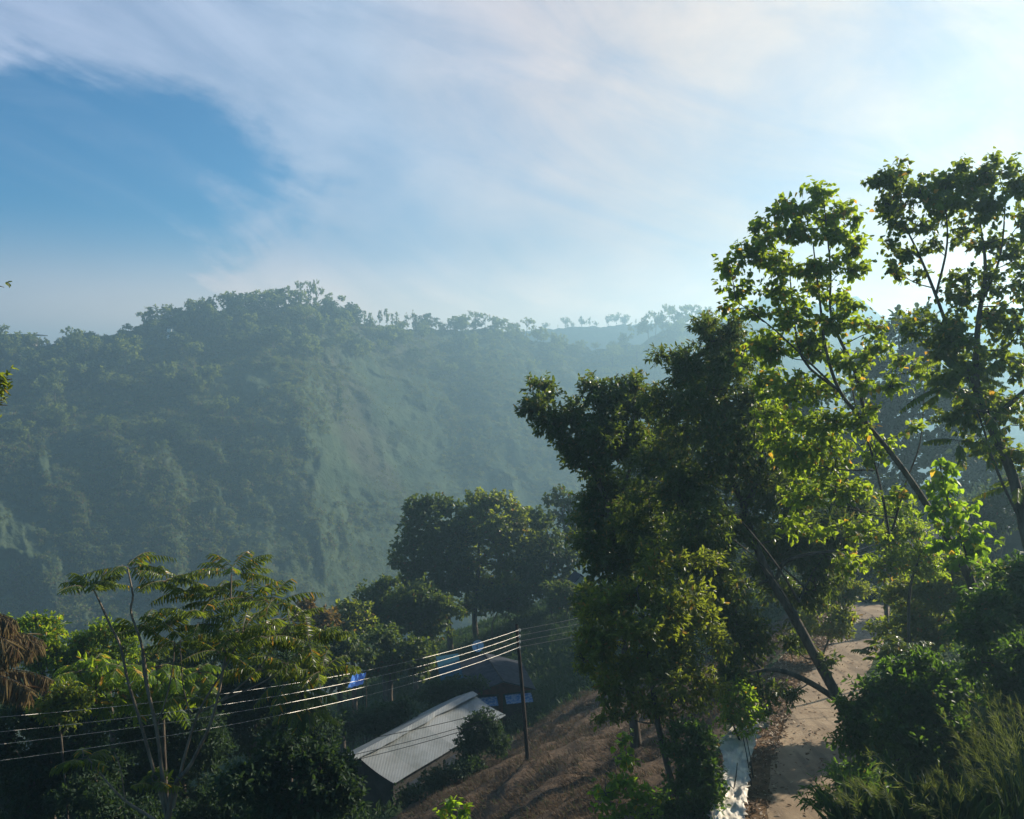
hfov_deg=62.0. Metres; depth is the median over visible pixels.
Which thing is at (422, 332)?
hillside tree
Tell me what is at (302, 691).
power line
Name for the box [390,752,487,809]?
dark bush
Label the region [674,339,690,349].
hillside tree
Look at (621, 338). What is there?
hillside tree
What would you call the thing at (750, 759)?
stake
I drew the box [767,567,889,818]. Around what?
road
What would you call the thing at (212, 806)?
valley tree
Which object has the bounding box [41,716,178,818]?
valley tree
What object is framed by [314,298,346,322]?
hillside tree
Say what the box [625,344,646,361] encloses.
hillside tree
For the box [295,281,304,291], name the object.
summit tree
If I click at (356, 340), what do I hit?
hillside tree
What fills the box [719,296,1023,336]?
mountain
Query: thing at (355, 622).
hillside tree
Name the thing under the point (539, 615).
undergrowth
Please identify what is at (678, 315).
crest tree
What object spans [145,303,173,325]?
hillside tree
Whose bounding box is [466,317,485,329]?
hillside tree
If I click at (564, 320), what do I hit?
ridge tree
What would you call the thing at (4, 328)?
crest tree
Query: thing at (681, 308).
crest tree
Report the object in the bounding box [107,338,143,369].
hillside tree
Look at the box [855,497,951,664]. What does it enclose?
tree
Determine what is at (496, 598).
tree
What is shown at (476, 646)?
satellite dish
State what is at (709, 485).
backdrop tree
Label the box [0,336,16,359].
hillside tree
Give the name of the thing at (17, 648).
dead palm
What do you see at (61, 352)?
hillside tree
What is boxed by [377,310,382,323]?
crest tree
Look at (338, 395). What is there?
hillside tree
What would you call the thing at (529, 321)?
crest tree
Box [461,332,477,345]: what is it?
hillside tree
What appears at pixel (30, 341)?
hillside tree
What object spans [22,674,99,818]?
tree
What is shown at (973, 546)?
climbing vine
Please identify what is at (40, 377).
hillside tree
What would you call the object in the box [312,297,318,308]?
hillside tree
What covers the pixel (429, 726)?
cable
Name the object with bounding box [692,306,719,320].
crest tree
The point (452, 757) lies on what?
window
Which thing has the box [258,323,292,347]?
hillside tree
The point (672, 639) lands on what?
forked tree
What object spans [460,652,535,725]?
house
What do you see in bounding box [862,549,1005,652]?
roadside bush
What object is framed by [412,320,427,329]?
crest tree
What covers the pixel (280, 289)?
hillside tree
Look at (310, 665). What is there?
feathery tree
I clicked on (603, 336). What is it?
hill
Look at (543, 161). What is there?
sky
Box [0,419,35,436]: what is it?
hillside tree
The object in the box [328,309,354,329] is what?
hillside tree
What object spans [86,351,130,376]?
hillside tree
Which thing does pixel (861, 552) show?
shaded tree
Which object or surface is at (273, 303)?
hillside tree
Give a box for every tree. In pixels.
[0,281,18,416]
[0,324,9,335]
[0,330,25,353]
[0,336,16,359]
[0,339,24,359]
[0,358,14,372]
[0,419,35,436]
[0,678,191,818]
[0,694,91,818]
[4,345,47,363]
[4,365,34,390]
[4,424,30,443]
[7,379,26,391]
[17,350,42,367]
[21,332,48,350]
[31,343,66,361]
[31,371,68,401]
[35,343,54,352]
[36,374,46,385]
[37,402,65,425]
[40,357,69,381]
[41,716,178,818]
[43,357,71,372]
[47,372,55,391]
[49,550,362,818]
[50,402,77,426]
[56,342,63,358]
[56,352,87,371]
[59,326,93,346]
[63,331,103,360]
[68,343,98,362]
[76,361,116,389]
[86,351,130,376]
[94,414,123,431]
[104,694,268,814]
[106,332,141,348]
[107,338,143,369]
[113,346,143,361]
[120,328,128,339]
[122,323,132,330]
[132,618,332,784]
[135,312,150,317]
[138,325,150,338]
[141,311,152,323]
[144,307,159,338]
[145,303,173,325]
[149,318,177,335]
[153,360,177,383]
[158,331,190,351]
[169,314,189,333]
[169,332,191,346]
[170,307,189,319]
[172,775,263,818]
[184,296,208,310]
[184,340,203,357]
[185,303,204,318]
[190,370,213,394]
[193,298,216,315]
[197,363,221,382]
[197,643,346,798]
[201,302,229,330]
[204,361,212,387]
[204,395,239,415]
[206,723,372,818]
[213,291,244,309]
[222,293,260,314]
[226,303,239,321]
[227,305,247,324]
[236,313,254,325]
[238,289,278,316]
[245,321,260,336]
[249,312,259,323]
[256,290,283,306]
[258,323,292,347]
[261,295,286,317]
[268,286,293,308]
[272,288,286,305]
[286,289,309,306]
[286,596,344,702]
[289,305,314,320]
[290,336,319,359]
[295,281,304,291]
[295,333,318,352]
[297,305,311,315]
[298,325,308,332]
[305,280,318,302]
[305,289,313,306]
[308,309,328,321]
[310,287,324,297]
[311,621,377,754]
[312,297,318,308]
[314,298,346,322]
[314,595,379,711]
[315,292,345,306]
[320,337,334,348]
[324,318,348,341]
[325,302,332,318]
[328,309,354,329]
[335,387,343,410]
[339,332,366,353]
[341,302,365,325]
[341,304,359,313]
[351,572,415,701]
[353,339,374,357]
[354,314,362,326]
[357,619,438,701]
[364,318,377,326]
[376,324,400,345]
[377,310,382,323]
[379,572,469,694]
[384,308,389,322]
[386,491,481,651]
[394,311,399,324]
[395,320,407,329]
[396,329,414,346]
[403,312,410,326]
[411,310,419,324]
[412,315,419,333]
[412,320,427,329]
[417,324,429,338]
[418,313,442,326]
[443,322,453,328]
[445,486,555,639]
[447,317,460,330]
[451,314,470,330]
[452,329,481,347]
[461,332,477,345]
[465,576,552,638]
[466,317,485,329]
[467,310,481,329]
[479,313,489,329]
[487,315,508,332]
[489,329,504,343]
[500,321,518,334]
[504,327,516,338]
[512,326,524,339]
[513,366,684,747]
[513,504,587,614]
[520,317,535,336]
[527,325,549,344]
[536,371,549,377]
[541,483,588,565]
[548,331,565,347]
[549,337,566,352]
[560,317,571,324]
[568,534,739,803]
[575,339,587,347]
[605,309,882,727]
[606,344,624,354]
[609,312,622,325]
[619,332,631,346]
[621,456,705,613]
[622,314,630,324]
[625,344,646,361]
[627,314,662,340]
[647,310,670,339]
[653,315,668,329]
[662,304,674,320]
[665,323,678,329]
[668,308,692,322]
[668,319,686,337]
[673,318,688,328]
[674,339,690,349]
[674,445,741,528]
[675,335,687,344]
[679,305,694,312]
[684,442,778,580]
[685,304,699,313]
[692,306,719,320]
[709,673,772,765]
[711,175,998,655]
[770,379,864,522]
[787,488,919,588]
[787,570,875,658]
[830,301,1023,523]
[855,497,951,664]
[860,146,1023,549]
[951,470,1023,557]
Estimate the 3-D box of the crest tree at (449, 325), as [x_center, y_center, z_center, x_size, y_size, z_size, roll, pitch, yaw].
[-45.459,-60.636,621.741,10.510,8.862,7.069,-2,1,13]
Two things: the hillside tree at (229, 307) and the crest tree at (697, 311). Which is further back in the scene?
the crest tree at (697, 311)
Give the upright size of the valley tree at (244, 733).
10.867 m
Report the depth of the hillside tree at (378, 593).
80.20 m
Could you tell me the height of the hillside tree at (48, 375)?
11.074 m
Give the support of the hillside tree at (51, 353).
on the hill at (356, 458)
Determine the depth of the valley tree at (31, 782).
30.17 m
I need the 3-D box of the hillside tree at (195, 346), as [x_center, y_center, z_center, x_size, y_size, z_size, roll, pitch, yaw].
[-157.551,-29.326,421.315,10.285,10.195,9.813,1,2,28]
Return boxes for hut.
[568,572,583,584]
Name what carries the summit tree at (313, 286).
on the hill at (356, 458)
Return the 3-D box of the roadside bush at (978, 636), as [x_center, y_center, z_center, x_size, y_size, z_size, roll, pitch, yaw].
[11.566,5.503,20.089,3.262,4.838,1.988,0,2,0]
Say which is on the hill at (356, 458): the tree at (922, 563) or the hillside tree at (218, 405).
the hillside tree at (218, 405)
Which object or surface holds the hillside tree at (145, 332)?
on the hill at (356, 458)
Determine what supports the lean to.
on the ground at (512, 784)
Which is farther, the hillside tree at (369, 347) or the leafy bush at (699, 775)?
the hillside tree at (369, 347)
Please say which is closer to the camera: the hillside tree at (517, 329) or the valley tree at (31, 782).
the valley tree at (31, 782)
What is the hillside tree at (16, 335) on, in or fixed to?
on the hill at (356, 458)
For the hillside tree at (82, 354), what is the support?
on the hill at (356, 458)
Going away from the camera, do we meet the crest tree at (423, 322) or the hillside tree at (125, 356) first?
the hillside tree at (125, 356)
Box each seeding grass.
[809,746,1014,818]
[936,678,1023,818]
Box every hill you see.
[0,306,1023,818]
[521,323,688,350]
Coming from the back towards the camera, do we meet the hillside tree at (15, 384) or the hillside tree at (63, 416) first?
the hillside tree at (15, 384)
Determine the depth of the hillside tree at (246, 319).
450.34 m
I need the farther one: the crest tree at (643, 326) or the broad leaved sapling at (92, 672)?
the crest tree at (643, 326)
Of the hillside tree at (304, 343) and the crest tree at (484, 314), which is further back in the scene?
the crest tree at (484, 314)
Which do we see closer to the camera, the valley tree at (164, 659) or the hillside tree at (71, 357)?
the valley tree at (164, 659)
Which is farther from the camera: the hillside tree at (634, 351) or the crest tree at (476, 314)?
the hillside tree at (634, 351)
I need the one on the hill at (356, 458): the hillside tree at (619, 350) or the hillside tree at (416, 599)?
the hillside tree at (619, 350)
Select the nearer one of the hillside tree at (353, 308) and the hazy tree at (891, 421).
the hazy tree at (891, 421)
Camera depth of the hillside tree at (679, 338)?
671.80 m
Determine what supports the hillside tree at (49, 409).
on the hill at (356, 458)
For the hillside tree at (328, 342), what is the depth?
466.37 m
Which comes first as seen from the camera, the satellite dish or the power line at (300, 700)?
the power line at (300, 700)
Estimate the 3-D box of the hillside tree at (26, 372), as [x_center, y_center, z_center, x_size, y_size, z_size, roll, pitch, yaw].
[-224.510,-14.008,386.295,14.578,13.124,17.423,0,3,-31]
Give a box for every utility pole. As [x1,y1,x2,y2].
[515,624,529,759]
[879,517,888,631]
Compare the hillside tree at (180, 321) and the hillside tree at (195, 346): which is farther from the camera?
the hillside tree at (180, 321)
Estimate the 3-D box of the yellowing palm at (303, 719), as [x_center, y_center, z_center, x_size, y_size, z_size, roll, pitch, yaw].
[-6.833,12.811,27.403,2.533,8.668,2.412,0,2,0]
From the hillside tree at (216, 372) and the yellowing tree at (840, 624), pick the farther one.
the hillside tree at (216, 372)
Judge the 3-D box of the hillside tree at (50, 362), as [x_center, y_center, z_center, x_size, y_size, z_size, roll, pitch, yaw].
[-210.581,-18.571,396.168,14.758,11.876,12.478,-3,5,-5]
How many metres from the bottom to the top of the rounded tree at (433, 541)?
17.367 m
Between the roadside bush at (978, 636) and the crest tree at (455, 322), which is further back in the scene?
the crest tree at (455, 322)
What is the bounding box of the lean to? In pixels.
[436,653,462,705]
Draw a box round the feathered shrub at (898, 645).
[851,634,943,768]
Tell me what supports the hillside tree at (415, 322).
on the hill at (356, 458)
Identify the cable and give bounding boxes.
[250,702,521,756]
[330,708,521,759]
[356,711,521,759]
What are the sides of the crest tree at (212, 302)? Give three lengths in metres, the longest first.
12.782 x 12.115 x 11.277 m
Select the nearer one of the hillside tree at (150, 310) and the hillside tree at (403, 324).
the hillside tree at (150, 310)
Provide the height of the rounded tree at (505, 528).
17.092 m
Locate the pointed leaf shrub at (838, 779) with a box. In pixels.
[791,758,894,818]
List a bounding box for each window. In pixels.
[408,774,420,786]
[445,752,455,768]
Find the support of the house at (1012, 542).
on the ground at (512, 784)
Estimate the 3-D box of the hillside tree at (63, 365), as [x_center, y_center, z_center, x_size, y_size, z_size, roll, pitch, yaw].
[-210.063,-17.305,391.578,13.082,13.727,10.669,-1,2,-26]
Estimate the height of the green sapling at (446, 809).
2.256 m
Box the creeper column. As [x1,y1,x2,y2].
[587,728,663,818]
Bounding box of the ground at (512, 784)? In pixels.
[162,486,1023,818]
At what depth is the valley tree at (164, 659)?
44.13 m
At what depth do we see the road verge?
28.53 m
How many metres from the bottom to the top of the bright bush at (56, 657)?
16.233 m
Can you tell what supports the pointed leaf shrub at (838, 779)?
on the ground at (512, 784)
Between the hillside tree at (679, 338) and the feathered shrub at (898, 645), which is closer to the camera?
the feathered shrub at (898, 645)
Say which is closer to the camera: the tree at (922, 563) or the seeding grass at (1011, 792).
the seeding grass at (1011, 792)
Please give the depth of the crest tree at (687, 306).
717.17 m
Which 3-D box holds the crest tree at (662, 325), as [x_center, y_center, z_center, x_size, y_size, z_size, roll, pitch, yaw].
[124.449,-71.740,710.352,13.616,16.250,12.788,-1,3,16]
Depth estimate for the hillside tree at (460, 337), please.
589.86 m
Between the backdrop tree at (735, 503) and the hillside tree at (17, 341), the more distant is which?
the hillside tree at (17, 341)
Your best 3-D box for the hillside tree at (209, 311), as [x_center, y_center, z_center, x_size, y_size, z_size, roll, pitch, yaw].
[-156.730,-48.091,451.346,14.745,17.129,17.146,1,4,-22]
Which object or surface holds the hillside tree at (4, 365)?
on the hill at (356, 458)
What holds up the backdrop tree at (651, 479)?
on the ground at (512, 784)
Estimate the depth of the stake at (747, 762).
25.62 m
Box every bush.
[7,609,77,818]
[64,612,146,801]
[337,692,419,743]
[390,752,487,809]
[410,672,490,708]
[449,706,512,766]
[650,713,731,818]
[823,643,987,802]
[853,583,890,603]
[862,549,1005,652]
[939,549,1023,727]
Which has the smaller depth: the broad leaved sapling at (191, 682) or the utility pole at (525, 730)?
the broad leaved sapling at (191, 682)
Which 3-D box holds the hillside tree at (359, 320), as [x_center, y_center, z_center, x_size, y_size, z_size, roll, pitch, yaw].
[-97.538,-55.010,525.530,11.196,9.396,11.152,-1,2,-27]
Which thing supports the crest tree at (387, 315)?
on the hill at (356, 458)
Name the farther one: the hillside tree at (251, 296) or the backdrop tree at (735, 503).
the hillside tree at (251, 296)
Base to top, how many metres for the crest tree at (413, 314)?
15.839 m
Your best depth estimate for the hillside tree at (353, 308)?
523.01 m
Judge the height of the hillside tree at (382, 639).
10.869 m
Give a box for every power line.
[0,550,875,744]
[0,555,879,760]
[1,544,874,731]
[5,543,858,716]
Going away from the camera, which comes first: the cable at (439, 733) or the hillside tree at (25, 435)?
the cable at (439, 733)
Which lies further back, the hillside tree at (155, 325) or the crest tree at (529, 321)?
the crest tree at (529, 321)
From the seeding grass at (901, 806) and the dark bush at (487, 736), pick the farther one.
the dark bush at (487, 736)
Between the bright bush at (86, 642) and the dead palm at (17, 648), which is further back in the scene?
the bright bush at (86, 642)
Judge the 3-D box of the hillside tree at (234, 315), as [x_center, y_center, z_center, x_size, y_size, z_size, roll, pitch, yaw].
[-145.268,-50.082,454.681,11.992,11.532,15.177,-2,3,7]
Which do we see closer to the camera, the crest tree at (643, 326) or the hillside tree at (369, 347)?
the hillside tree at (369, 347)
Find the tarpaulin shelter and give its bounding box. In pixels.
[347,672,366,749]
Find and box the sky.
[0,0,1023,345]
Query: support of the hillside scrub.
on the hill at (356, 458)
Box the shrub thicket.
[538,577,578,620]
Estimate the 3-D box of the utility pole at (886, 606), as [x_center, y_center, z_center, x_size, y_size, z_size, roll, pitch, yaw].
[19.306,8.543,44.245,0.670,7.004,0.226,0,2,-12]
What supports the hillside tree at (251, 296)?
on the hill at (356, 458)
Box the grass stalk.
[863,744,942,818]
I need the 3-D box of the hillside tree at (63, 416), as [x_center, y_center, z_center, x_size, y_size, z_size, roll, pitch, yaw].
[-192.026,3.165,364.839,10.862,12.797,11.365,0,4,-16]
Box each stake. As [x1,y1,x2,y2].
[743,737,751,786]
[746,737,753,777]
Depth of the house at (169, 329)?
434.68 m
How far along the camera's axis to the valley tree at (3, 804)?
43.78 m
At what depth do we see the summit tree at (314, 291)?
496.81 m
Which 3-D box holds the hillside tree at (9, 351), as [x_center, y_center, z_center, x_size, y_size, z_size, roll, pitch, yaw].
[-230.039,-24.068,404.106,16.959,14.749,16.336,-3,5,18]
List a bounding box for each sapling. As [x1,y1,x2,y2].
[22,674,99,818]
[51,651,159,817]
[106,662,224,794]
[432,795,472,818]
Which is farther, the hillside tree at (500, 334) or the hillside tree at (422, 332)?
the hillside tree at (500, 334)
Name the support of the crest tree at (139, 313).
on the hill at (356, 458)
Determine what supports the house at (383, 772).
on the ground at (512, 784)
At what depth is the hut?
76.17 m
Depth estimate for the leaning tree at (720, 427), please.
28.46 m
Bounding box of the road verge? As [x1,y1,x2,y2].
[702,601,845,818]
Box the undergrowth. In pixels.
[159,475,1023,818]
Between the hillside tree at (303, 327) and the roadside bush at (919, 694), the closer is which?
the roadside bush at (919, 694)
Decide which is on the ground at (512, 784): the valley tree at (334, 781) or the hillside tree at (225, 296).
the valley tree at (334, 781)
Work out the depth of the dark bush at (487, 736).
42.81 m
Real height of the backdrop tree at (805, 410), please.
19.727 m
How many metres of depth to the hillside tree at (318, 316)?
471.99 m
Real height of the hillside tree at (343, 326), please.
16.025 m
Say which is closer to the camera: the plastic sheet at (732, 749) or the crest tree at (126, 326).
the plastic sheet at (732, 749)
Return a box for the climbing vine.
[917,457,1004,652]
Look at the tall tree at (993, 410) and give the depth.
19.81 m
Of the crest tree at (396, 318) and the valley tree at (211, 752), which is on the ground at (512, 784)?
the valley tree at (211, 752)
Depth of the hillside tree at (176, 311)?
451.99 m
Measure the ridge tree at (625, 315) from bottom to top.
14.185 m
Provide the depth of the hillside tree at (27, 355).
400.14 m
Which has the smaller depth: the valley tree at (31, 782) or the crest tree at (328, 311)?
the valley tree at (31, 782)
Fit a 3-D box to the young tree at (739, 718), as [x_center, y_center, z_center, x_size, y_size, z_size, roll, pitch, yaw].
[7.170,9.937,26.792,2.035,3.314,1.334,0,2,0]
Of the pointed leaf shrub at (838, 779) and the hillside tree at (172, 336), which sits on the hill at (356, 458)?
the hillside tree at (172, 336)
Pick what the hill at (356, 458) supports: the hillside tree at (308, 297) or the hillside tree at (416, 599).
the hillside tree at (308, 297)
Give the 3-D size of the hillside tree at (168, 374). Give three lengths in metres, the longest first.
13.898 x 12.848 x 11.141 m
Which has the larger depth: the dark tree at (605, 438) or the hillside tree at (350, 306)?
the hillside tree at (350, 306)
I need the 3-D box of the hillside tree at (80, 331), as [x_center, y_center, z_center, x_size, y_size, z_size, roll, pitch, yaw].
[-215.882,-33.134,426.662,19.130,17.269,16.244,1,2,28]
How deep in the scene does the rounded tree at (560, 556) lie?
88.05 m
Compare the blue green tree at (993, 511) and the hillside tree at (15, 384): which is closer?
the blue green tree at (993, 511)
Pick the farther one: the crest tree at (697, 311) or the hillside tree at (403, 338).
the crest tree at (697, 311)
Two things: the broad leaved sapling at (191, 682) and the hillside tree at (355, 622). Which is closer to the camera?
the broad leaved sapling at (191, 682)
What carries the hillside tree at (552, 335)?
on the hill at (356, 458)
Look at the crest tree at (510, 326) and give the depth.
641.13 m
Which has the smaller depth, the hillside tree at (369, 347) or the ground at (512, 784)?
the ground at (512, 784)
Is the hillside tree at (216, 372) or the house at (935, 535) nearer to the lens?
the house at (935, 535)
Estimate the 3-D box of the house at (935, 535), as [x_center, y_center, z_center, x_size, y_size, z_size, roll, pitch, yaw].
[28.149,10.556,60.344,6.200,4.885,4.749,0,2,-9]
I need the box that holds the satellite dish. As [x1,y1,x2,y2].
[472,640,483,653]
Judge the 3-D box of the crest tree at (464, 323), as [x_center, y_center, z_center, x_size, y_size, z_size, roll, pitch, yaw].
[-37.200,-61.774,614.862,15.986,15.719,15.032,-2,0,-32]
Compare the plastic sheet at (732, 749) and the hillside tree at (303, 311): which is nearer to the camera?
the plastic sheet at (732, 749)
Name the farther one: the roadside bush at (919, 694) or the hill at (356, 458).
the hill at (356, 458)
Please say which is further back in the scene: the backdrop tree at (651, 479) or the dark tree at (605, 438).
the backdrop tree at (651, 479)
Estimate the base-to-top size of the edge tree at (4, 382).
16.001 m
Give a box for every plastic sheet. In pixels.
[707,719,760,818]
[753,702,770,727]
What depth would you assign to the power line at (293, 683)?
23.68 m
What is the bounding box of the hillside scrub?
[0,302,732,749]
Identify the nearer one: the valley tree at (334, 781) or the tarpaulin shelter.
the valley tree at (334, 781)
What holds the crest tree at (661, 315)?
on the hill at (356, 458)
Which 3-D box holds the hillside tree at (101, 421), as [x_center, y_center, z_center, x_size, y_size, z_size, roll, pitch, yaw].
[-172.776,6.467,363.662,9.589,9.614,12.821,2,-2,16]
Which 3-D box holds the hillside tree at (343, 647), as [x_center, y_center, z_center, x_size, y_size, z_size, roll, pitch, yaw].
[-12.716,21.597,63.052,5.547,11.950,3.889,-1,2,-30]
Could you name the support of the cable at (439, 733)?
attached to the utility pole at (525, 730)
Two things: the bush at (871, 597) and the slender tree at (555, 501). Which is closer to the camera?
the bush at (871, 597)
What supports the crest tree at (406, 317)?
on the hill at (356, 458)
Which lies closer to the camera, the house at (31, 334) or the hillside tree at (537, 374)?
the house at (31, 334)
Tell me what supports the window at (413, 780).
in the house at (383, 772)
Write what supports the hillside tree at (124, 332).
on the hill at (356, 458)
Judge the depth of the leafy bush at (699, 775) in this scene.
23.55 m
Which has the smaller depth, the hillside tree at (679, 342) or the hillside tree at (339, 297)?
the hillside tree at (339, 297)
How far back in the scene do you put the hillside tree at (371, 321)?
537.83 m
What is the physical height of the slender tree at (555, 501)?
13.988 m
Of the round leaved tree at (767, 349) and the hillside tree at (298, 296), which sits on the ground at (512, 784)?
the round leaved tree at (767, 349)
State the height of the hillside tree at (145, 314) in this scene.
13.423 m
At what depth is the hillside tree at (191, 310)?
451.60 m
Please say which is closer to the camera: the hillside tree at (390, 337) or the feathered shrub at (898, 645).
the feathered shrub at (898, 645)
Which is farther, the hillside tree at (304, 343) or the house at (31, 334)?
the hillside tree at (304, 343)
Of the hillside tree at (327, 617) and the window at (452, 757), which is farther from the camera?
the hillside tree at (327, 617)
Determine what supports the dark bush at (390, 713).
on the ground at (512, 784)
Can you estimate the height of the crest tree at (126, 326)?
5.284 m
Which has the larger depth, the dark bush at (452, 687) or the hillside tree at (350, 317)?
the hillside tree at (350, 317)
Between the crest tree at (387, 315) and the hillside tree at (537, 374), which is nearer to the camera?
the crest tree at (387, 315)
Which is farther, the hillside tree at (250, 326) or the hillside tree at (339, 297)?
the hillside tree at (339, 297)
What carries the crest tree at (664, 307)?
on the hill at (356, 458)
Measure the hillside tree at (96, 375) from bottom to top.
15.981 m
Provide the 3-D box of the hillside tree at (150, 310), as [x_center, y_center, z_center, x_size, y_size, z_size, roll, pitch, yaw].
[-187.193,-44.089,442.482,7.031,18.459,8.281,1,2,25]
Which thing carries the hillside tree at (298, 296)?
on the hill at (356, 458)
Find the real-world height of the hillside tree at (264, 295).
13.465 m
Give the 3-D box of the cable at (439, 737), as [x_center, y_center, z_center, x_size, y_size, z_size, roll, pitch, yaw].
[-4.944,13.845,35.182,11.281,1.434,0.025,-1,2,-18]
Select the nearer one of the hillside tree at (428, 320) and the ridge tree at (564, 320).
the hillside tree at (428, 320)
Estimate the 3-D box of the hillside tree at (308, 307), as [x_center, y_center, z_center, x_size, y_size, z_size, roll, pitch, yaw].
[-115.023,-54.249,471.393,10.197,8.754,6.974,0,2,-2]
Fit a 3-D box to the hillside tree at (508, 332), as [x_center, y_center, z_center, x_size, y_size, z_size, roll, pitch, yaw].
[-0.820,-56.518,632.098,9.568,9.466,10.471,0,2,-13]
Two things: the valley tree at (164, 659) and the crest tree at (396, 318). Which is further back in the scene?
the crest tree at (396, 318)
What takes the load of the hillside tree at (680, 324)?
on the hill at (356, 458)
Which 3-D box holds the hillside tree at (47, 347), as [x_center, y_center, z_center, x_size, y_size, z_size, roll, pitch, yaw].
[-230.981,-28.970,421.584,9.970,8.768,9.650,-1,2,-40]
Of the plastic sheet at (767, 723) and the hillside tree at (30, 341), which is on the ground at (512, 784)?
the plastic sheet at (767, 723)
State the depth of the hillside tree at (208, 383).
402.78 m
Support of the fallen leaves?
on the road verge
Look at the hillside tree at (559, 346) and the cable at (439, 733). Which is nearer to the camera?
the cable at (439, 733)
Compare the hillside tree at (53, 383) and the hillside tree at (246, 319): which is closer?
the hillside tree at (53, 383)
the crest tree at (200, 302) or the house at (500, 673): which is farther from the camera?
the crest tree at (200, 302)
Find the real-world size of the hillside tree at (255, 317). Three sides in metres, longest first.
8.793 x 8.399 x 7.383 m
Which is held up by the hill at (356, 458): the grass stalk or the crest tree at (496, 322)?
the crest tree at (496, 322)
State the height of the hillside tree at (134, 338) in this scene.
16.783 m
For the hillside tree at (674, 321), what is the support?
on the hill at (356, 458)
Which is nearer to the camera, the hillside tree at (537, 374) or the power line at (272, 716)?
the power line at (272, 716)
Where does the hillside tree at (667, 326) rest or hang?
on the hill at (356, 458)
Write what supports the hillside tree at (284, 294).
on the hill at (356, 458)
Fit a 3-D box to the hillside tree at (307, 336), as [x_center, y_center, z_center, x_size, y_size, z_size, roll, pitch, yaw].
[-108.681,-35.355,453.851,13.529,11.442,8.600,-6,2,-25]
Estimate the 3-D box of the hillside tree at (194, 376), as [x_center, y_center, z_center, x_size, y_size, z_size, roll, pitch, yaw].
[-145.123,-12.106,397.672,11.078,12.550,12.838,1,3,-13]
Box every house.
[6,334,47,346]
[166,327,173,340]
[348,691,505,816]
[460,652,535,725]
[860,523,963,584]
[977,508,1023,560]
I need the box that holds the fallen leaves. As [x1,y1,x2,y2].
[698,610,883,818]
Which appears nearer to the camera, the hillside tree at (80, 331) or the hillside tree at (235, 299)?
the hillside tree at (80, 331)
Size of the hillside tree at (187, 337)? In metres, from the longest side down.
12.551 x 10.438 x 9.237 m
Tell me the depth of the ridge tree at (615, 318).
953.01 m
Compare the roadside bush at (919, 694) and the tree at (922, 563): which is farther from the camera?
the tree at (922, 563)
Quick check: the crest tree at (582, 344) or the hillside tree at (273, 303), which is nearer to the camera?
the hillside tree at (273, 303)
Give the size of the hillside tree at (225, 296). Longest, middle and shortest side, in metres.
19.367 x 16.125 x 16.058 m
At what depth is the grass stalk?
12.31 m
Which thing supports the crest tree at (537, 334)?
on the hill at (356, 458)
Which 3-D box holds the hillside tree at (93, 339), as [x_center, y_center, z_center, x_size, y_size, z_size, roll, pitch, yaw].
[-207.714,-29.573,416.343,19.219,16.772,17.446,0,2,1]
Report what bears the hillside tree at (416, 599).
on the ground at (512, 784)
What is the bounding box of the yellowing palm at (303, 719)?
[253,672,340,782]
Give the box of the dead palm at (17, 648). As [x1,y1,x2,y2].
[0,613,54,708]

